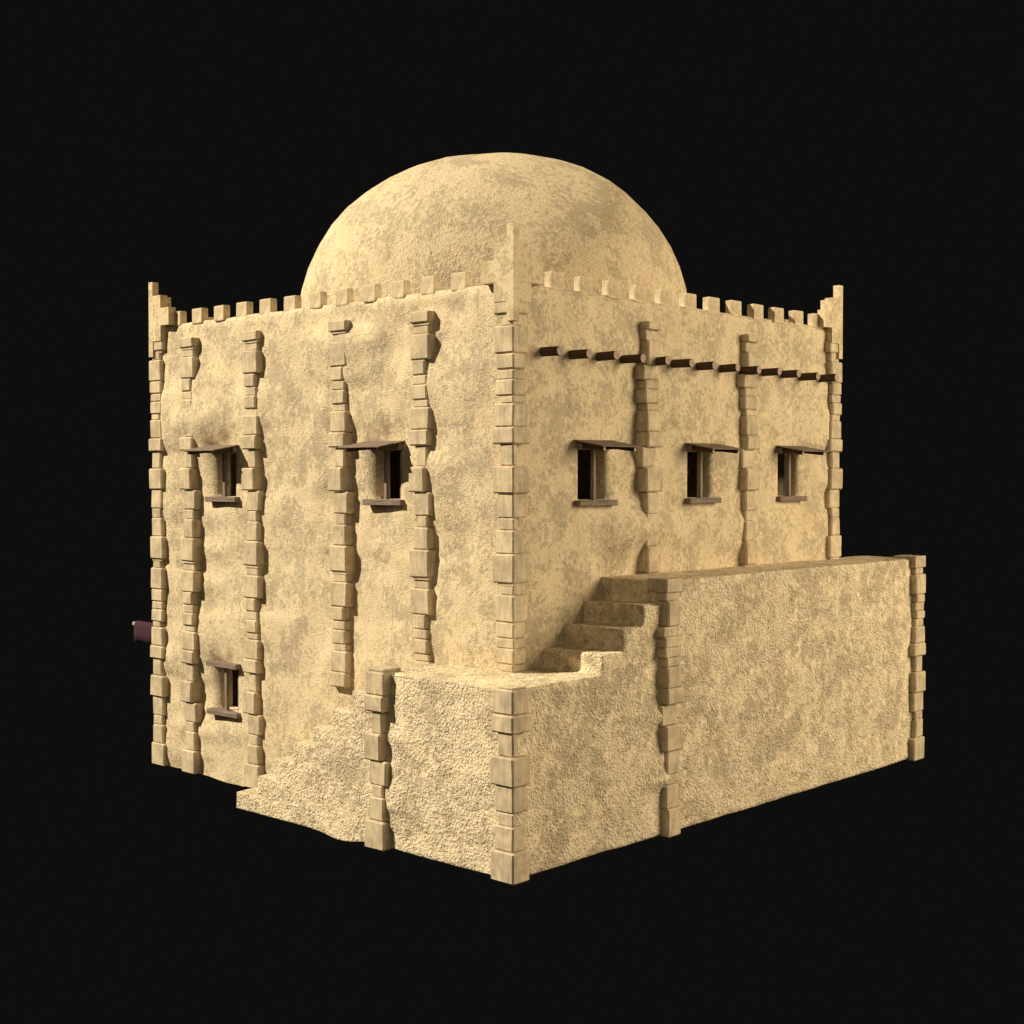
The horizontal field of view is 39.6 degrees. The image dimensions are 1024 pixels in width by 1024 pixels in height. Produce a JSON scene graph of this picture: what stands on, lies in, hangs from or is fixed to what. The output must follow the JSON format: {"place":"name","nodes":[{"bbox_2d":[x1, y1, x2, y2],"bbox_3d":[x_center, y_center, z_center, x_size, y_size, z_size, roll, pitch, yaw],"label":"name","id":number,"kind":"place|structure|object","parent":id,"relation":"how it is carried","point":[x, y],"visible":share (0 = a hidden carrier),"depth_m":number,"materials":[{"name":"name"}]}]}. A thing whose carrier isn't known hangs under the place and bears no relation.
{"place":"outdoors","nodes":[
{"label":"outdoors","id":0,"kind":"place"},
{"bbox_2d":[0,0,1023,1023],"label":"sky","id":1,"kind":"structure","parent":0,"point":[784,153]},
{"bbox_2d":[148,153,925,885],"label":"house","id":2,"kind":"structure","parent":0,"point":[496,517],"depth_m":25.20,"materials":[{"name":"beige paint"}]},
{"bbox_2d":[132,620,153,643],"bbox_3d":[-7.559,2.633,30.669,2.190,0.463,0.184,1,2,43],"label":"hanging banner","id":3,"kind":"object","parent":2,"relation":"attached to","point":[142,631],"visible":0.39,"depth_m":31.03,"materials":[{"name":"purple fabric"}]},
{"bbox_2d":[205,447,239,501],"bbox_3d":[-5.534,-0.729,27.825,0.995,1.065,0.495,1,2,43],"label":"window","id":4,"kind":"structure","parent":2,"relation":"in","point":[224,498],"depth_m":27.71,"materials":[{"name":"brown wood"}]},
{"bbox_2d":[206,660,240,718],"bbox_3d":[-5.513,3.455,27.910,0.998,1.053,0.497,1,2,43],"label":"window","id":5,"kind":"structure","parent":2,"relation":"in","point":[225,711],"depth_m":27.79,"materials":[{"name":"brown wood"}]},
{"bbox_2d":[362,443,403,505],"bbox_3d":[-2.099,-0.650,24.639,0.984,1.065,0.496,1,2,43],"label":"window","id":6,"kind":"structure","parent":2,"relation":"in","point":[386,501],"depth_m":24.52,"materials":[{"name":"brown wood"}]},
{"bbox_2d":[575,442,617,505],"bbox_3d":[1.303,-0.636,24.080,0.496,1.062,1.006,1,2,43],"label":"window","id":7,"kind":"structure","parent":2,"relation":"in","point":[579,445],"depth_m":23.97,"materials":[{"name":"brown wood"}]},
{"bbox_2d":[685,445,721,503],"bbox_3d":[3.406,-0.692,26.350,0.492,1.064,0.997,1,2,43],"label":"window","id":8,"kind":"structure","parent":2,"relation":"in","point":[699,500],"depth_m":26.24,"materials":[{"name":"brown wood"}]},
{"bbox_2d":[776,448,806,500],"bbox_3d":[5.473,-0.749,28.572,0.495,1.064,0.986,1,2,43],"label":"window","id":9,"kind":"structure","parent":2,"relation":"in","point":[788,497],"depth_m":28.47,"materials":[{"name":"brown wood"}]}
]}

